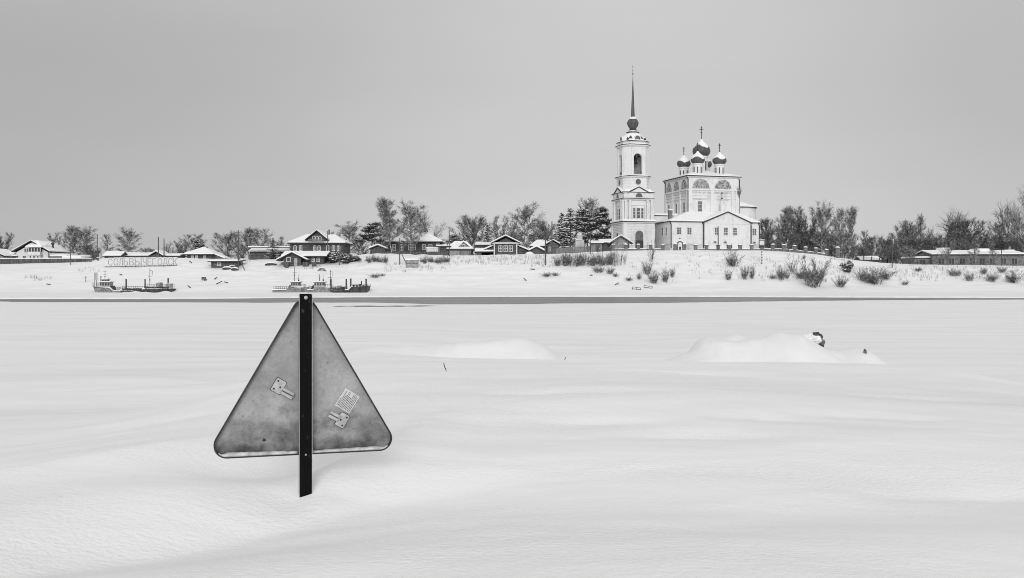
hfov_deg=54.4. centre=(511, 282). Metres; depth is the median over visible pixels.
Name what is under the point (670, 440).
ground
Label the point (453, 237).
pine tree
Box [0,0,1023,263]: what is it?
sky
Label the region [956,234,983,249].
wood tree
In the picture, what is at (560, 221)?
spruce tree
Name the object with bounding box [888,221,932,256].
round tree
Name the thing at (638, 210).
window
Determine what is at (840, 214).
birch tree
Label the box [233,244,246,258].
tree
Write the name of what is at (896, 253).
wood tree
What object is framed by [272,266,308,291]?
tugboat
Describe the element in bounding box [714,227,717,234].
window
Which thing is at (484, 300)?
river
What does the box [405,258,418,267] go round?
grey bin
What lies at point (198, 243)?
pine tree
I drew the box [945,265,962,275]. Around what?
shrub
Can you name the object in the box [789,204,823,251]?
bare tree
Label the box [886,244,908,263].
wood tree
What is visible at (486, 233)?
spruce tree
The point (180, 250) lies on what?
bare tree
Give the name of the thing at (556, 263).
shrub
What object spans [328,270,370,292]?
barge
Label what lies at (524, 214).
birch tree
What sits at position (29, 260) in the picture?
yard wall
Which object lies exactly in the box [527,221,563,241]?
round tree
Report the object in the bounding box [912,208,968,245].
bare tree
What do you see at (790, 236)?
understory tree
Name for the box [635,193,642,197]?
window
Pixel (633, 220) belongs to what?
bell tower
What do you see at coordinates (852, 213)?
birch tree
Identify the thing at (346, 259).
snowy bush
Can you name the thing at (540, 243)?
hut
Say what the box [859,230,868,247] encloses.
bare tree
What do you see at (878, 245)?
wood tree
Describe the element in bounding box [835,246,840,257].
gate pillar
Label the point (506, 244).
gabled log house
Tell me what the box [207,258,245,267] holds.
hut
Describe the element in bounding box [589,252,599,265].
shrub
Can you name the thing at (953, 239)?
wood tree
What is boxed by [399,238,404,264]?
utility pole
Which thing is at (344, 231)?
birch tree
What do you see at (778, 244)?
understory tree
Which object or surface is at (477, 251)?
shed
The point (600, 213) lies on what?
pine tree
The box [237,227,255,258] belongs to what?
birch tree
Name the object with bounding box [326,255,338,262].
snowy bush
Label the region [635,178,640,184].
round window
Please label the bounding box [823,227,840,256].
understory tree
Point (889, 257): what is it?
wood tree
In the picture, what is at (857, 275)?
shrub
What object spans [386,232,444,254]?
long log house
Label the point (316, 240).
log house
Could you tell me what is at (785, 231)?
birch tree
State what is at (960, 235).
wood tree
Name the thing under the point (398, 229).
bare tree
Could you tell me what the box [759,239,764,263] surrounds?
leading mark
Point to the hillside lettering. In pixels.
(144, 262)
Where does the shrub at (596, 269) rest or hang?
on the ground
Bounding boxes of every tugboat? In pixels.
[93,273,122,291]
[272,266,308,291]
[307,274,336,291]
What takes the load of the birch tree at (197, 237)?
on the ground
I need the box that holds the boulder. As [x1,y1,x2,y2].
[812,332,824,346]
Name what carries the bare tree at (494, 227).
on the ground
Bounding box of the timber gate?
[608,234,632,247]
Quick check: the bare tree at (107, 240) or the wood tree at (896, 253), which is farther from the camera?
the wood tree at (896, 253)
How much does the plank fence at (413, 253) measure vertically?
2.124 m
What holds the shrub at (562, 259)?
on the ground
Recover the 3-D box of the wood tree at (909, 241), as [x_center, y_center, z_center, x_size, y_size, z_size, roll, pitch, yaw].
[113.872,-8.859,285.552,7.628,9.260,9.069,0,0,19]
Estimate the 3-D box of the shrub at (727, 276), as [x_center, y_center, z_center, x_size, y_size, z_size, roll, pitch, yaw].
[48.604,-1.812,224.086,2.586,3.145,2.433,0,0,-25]
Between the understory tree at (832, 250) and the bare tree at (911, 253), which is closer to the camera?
the bare tree at (911, 253)
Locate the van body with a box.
[426,247,437,252]
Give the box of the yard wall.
[0,258,88,263]
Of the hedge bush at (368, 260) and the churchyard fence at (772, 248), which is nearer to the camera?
the hedge bush at (368, 260)
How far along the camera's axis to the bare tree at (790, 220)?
282.30 m
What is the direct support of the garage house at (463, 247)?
on the ground
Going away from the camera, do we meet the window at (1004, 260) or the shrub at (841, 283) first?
the shrub at (841, 283)
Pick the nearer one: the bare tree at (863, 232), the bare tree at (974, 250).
the bare tree at (974, 250)
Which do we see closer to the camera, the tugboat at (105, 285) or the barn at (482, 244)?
the tugboat at (105, 285)
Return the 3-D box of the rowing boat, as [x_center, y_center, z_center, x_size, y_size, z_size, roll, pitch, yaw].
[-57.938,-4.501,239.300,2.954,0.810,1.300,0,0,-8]
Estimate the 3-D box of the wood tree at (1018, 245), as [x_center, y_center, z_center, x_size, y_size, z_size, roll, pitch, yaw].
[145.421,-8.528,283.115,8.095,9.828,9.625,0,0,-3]
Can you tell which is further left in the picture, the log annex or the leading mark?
the log annex
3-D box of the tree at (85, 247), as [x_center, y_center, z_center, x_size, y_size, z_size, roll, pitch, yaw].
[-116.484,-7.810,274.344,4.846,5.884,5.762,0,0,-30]
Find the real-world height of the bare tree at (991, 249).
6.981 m
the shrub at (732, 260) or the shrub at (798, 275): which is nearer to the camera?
the shrub at (798, 275)
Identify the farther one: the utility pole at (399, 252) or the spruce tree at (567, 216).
the spruce tree at (567, 216)
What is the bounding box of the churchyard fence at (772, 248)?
[611,244,828,255]
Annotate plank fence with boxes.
[249,255,278,259]
[372,251,445,255]
[556,246,589,253]
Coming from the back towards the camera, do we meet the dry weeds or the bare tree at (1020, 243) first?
the bare tree at (1020, 243)
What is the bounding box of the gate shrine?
[673,238,686,249]
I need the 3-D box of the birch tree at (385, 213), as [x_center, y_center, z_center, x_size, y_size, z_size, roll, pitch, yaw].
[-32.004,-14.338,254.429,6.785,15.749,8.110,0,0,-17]
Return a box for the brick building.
[901,248,1023,265]
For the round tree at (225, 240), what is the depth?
283.67 m
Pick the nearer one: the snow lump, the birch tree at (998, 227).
the snow lump
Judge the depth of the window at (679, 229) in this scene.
263.47 m
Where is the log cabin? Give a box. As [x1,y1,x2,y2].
[276,251,331,267]
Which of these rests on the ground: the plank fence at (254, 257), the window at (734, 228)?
the plank fence at (254, 257)
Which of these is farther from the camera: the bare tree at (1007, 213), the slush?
the bare tree at (1007, 213)
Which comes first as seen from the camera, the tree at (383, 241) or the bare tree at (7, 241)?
the bare tree at (7, 241)
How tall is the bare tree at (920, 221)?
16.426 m
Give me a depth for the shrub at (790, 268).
229.19 m
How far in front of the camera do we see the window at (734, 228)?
267.10 m
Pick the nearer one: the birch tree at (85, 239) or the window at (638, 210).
the window at (638, 210)
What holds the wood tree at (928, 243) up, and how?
on the ground
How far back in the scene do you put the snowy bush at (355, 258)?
240.56 m
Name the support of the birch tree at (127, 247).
on the ground
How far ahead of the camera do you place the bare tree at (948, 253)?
255.63 m
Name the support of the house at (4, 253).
on the ground
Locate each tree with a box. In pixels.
[0,232,14,248]
[47,232,68,248]
[60,224,83,253]
[73,225,97,255]
[80,244,96,260]
[91,247,100,259]
[100,234,114,250]
[114,226,142,251]
[139,247,154,252]
[163,241,179,252]
[173,241,190,252]
[178,234,206,250]
[193,238,207,249]
[211,230,249,258]
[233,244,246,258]
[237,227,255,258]
[247,225,275,245]
[264,238,280,258]
[268,237,283,245]
[334,219,361,253]
[352,236,370,254]
[353,221,384,253]
[370,237,387,247]
[374,196,400,253]
[378,234,392,250]
[391,198,429,247]
[393,218,416,234]
[412,210,455,243]
[445,234,461,243]
[447,214,498,254]
[482,224,492,241]
[485,215,509,239]
[508,201,546,248]
[508,223,517,237]
[508,230,525,245]
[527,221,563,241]
[553,213,573,253]
[557,208,585,252]
[570,208,599,245]
[571,198,599,246]
[585,206,611,239]
[759,218,778,246]
[760,230,776,247]
[769,226,792,249]
[769,237,781,247]
[773,205,793,243]
[780,206,804,246]
[783,233,803,249]
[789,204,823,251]
[801,236,816,251]
[803,231,822,251]
[808,200,837,250]
[818,232,829,252]
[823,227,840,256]
[823,235,844,256]
[830,207,850,248]
[833,233,858,257]
[844,205,859,251]
[846,241,858,259]
[856,248,867,255]
[857,241,870,255]
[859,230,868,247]
[861,235,882,256]
[863,248,875,255]
[874,234,884,254]
[876,239,897,262]
[878,249,889,262]
[879,234,898,258]
[883,251,895,262]
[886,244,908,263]
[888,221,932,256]
[890,232,913,263]
[895,236,922,262]
[898,245,916,263]
[902,233,929,252]
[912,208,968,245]
[912,214,928,251]
[913,236,936,251]
[929,236,949,249]
[937,232,958,249]
[938,241,956,263]
[942,217,986,248]
[944,229,972,249]
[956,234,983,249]
[957,240,973,249]
[966,237,980,264]
[968,228,996,247]
[972,220,1010,249]
[978,238,1003,249]
[985,241,998,264]
[987,198,1023,249]
[994,236,1016,250]
[1000,184,1023,251]
[1007,238,1023,251]
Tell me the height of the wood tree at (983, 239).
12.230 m
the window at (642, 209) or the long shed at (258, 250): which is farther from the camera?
the window at (642, 209)
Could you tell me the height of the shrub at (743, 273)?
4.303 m
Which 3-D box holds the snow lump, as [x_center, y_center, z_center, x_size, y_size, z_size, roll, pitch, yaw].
[5.979,1.147,19.871,0.333,0.261,0.659,0,0,0]
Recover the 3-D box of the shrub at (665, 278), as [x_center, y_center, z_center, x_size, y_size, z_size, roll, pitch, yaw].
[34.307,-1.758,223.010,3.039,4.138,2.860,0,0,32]
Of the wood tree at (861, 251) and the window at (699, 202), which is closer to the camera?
the window at (699, 202)
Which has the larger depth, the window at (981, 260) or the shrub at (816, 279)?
the window at (981, 260)
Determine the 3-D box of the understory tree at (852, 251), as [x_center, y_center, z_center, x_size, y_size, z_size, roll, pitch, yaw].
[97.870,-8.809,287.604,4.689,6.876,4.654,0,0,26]
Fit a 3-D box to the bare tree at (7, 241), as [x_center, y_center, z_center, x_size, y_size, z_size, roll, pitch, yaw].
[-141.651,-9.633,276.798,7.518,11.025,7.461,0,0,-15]
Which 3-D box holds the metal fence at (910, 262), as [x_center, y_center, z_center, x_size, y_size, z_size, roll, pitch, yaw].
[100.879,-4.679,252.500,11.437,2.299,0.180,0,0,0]
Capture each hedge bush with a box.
[365,255,374,262]
[419,255,427,263]
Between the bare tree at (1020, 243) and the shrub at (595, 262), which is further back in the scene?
the bare tree at (1020, 243)
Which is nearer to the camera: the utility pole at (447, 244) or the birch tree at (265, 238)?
the utility pole at (447, 244)
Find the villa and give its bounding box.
[11,240,69,257]
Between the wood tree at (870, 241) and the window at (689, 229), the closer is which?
the window at (689, 229)
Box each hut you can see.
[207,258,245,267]
[528,245,544,253]
[529,240,549,253]
[546,239,559,253]
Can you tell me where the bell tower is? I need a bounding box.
[609,70,656,247]
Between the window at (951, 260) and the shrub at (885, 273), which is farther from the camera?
the window at (951, 260)
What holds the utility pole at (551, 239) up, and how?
on the ground
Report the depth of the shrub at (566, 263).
234.56 m
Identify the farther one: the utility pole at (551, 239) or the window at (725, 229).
the window at (725, 229)
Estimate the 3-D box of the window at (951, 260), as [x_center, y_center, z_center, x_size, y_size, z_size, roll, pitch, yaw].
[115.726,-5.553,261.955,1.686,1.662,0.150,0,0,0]
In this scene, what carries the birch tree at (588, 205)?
on the ground
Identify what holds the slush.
on the ground
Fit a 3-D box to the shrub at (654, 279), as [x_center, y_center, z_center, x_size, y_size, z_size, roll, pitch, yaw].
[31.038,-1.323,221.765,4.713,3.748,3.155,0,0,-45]
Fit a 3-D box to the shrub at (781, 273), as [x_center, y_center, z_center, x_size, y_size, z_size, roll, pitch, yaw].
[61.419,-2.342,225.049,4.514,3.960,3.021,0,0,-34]
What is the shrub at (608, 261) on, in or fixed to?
on the ground
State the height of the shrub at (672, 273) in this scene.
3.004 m
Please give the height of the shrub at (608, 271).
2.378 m
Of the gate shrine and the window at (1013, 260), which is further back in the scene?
the window at (1013, 260)
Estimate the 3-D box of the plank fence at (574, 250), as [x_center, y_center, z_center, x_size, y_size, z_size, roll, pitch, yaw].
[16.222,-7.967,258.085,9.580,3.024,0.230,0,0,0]
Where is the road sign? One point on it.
(304, 396)
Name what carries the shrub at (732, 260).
on the ground
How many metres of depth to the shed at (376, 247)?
258.00 m
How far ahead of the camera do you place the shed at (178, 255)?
268.06 m
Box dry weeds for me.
[25,253,1023,281]
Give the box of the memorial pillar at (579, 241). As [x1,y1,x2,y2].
[575,232,583,252]
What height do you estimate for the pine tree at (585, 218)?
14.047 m
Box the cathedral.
[654,126,760,249]
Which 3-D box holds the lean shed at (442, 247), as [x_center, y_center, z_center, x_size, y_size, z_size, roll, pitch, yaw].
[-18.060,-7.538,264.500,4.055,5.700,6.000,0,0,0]
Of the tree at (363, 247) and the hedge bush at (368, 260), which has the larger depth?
the tree at (363, 247)
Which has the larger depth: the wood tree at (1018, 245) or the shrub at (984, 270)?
the wood tree at (1018, 245)
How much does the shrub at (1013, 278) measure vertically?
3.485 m
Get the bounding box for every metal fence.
[840,252,887,262]
[887,259,931,264]
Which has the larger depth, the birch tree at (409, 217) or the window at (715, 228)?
the window at (715, 228)
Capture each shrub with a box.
[552,254,561,265]
[560,252,568,265]
[562,251,570,265]
[572,253,581,266]
[579,252,586,265]
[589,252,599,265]
[589,264,607,271]
[599,254,608,265]
[604,266,614,274]
[605,256,612,264]
[640,262,654,274]
[645,239,656,261]
[645,269,659,283]
[659,266,670,282]
[669,268,675,277]
[722,251,743,266]
[723,269,733,279]
[740,264,751,279]
[748,266,755,278]
[775,265,788,279]
[783,252,799,273]
[791,267,804,278]
[799,257,834,287]
[831,273,848,287]
[854,267,871,280]
[859,265,898,284]
[878,269,895,279]
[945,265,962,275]
[963,270,977,280]
[980,266,989,273]
[981,271,1000,281]
[1003,269,1023,282]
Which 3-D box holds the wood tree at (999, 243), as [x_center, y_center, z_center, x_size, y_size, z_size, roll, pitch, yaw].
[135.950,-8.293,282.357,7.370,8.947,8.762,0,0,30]
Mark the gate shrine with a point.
(679, 245)
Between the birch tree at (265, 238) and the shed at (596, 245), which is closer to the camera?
the shed at (596, 245)
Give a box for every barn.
[125,252,151,257]
[475,242,490,247]
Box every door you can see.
[450,251,458,255]
[461,251,469,254]
[635,230,643,247]
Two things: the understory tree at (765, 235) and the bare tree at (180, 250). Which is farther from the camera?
the understory tree at (765, 235)
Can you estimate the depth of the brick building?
262.00 m
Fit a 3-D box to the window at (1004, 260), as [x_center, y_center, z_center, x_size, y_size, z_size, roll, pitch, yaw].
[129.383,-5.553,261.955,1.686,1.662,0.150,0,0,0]
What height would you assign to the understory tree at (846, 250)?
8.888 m
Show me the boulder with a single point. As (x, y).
(822, 343)
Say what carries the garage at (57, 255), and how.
on the ground
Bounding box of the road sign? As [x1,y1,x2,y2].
[213,294,391,497]
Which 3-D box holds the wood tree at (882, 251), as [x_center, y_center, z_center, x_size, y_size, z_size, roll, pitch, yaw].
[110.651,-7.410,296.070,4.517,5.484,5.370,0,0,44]
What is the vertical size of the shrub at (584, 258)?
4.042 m
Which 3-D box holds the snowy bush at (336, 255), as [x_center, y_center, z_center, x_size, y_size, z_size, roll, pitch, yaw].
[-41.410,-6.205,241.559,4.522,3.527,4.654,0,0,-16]
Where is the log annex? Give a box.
[598,239,611,251]
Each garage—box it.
[50,254,77,257]
[62,255,90,257]
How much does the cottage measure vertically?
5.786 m
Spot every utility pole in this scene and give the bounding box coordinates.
[235,230,244,270]
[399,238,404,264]
[442,230,449,256]
[551,221,552,253]
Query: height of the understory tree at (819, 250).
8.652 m
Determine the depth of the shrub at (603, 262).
233.63 m
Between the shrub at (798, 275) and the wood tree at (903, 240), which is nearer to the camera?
the shrub at (798, 275)
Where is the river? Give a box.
[0,297,1023,303]
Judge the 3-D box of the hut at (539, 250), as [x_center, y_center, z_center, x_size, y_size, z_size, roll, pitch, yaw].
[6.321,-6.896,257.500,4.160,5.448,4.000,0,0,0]
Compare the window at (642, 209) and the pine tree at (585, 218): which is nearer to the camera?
the window at (642, 209)
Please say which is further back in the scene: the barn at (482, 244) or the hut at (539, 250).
the barn at (482, 244)
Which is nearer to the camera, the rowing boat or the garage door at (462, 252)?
the rowing boat
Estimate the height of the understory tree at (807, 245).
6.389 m
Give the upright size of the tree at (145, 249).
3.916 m
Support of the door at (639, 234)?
in the bell tower
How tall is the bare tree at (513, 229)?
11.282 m
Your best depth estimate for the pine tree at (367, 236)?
280.44 m
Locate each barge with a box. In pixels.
[120,270,175,292]
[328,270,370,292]
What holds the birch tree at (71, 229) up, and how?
on the ground
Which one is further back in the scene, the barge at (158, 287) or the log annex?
the log annex
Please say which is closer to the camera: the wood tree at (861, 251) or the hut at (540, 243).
the hut at (540, 243)
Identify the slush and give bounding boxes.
[359,305,431,306]
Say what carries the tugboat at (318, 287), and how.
on the ground
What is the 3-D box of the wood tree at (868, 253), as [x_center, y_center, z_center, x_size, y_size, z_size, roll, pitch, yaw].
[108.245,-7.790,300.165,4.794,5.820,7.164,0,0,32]
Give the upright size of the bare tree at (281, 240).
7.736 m
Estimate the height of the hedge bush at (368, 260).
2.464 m
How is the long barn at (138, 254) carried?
on the ground
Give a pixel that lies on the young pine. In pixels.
(848, 266)
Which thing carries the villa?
on the ground
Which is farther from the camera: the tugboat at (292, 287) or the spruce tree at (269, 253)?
the spruce tree at (269, 253)
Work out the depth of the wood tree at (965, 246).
279.24 m
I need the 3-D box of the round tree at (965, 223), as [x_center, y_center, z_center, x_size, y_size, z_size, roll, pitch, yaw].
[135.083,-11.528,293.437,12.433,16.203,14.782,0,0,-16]
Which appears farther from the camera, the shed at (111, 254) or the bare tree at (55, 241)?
the bare tree at (55, 241)
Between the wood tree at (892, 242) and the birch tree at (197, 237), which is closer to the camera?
the birch tree at (197, 237)
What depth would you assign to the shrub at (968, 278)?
228.77 m
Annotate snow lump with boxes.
[803,333,821,343]
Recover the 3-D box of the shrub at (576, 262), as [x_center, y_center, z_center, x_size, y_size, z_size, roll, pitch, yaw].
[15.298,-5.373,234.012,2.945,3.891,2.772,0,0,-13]
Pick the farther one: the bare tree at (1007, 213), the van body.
the bare tree at (1007, 213)
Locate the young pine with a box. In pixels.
[839,259,853,272]
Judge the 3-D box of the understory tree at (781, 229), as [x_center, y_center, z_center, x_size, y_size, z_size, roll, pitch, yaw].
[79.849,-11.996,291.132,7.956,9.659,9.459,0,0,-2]
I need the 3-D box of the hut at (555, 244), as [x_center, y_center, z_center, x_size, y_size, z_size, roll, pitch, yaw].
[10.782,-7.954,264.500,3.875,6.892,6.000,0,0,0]
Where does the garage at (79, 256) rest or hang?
on the ground
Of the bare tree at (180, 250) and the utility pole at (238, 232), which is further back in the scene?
the bare tree at (180, 250)
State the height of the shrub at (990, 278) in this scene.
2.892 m
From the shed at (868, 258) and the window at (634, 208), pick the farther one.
the shed at (868, 258)
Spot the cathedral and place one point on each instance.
(702, 202)
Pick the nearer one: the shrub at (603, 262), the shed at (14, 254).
the shrub at (603, 262)
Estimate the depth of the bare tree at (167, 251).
276.23 m
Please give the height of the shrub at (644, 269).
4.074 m
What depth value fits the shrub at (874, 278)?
223.39 m
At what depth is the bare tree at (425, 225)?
280.16 m
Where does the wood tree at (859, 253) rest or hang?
on the ground
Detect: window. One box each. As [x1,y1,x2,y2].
[632,207,635,218]
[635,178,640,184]
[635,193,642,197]
[636,208,640,218]
[641,208,643,218]
[675,202,677,212]
[676,227,681,234]
[687,227,691,234]
[697,200,702,211]
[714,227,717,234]
[723,227,727,234]
[733,227,736,234]
[752,228,756,235]
[938,258,944,263]
[949,258,954,263]
[959,258,964,263]
[979,258,984,263]
[1000,258,1006,263]
[1011,258,1017,263]
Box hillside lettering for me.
[106,257,176,266]
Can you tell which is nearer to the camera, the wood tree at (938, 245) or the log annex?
the log annex
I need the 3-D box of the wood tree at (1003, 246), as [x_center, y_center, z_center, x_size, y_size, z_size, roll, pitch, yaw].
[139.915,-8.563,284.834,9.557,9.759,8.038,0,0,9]
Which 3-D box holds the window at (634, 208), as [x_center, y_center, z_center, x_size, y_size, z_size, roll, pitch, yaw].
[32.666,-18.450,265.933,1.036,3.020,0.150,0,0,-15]
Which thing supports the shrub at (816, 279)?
on the ground
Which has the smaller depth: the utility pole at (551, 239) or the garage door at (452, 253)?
the utility pole at (551, 239)
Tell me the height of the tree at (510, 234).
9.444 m
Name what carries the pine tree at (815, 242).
on the ground
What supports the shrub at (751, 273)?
on the ground
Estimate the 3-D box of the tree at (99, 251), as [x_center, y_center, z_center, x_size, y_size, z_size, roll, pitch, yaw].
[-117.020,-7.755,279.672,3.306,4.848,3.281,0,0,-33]
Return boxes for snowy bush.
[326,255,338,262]
[333,250,347,261]
[340,253,353,263]
[350,255,361,261]
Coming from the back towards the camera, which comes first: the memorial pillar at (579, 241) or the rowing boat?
the memorial pillar at (579, 241)
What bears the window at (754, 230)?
in the cathedral
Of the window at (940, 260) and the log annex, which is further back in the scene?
the window at (940, 260)
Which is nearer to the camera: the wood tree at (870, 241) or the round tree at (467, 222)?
the round tree at (467, 222)
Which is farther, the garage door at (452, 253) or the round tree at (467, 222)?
the round tree at (467, 222)
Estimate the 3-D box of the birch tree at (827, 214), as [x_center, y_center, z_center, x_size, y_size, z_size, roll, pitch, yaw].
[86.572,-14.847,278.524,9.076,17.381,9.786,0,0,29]
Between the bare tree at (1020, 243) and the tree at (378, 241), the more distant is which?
the tree at (378, 241)
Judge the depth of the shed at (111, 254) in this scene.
268.44 m
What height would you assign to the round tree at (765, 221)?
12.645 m
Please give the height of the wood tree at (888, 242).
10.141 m
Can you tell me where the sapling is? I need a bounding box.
[612,241,617,265]
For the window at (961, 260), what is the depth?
261.99 m
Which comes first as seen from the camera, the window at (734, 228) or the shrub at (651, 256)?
the shrub at (651, 256)
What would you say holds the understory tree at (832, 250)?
on the ground
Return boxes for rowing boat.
[265,262,276,264]
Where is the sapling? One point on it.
(614, 257)
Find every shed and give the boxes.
[9,252,17,257]
[102,251,127,257]
[149,250,166,256]
[165,253,186,257]
[248,246,290,258]
[369,244,388,253]
[436,244,450,255]
[475,248,493,254]
[588,240,603,251]
[853,256,880,261]
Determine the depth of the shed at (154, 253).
266.00 m
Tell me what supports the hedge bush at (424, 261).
on the ground
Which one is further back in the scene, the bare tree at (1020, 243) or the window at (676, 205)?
the window at (676, 205)
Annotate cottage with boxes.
[183,247,230,258]
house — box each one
[0,249,11,257]
[287,229,352,254]
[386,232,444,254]
[446,240,474,255]
[479,234,533,254]
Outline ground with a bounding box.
[0,250,1023,577]
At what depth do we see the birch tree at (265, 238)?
286.49 m
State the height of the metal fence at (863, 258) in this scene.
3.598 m

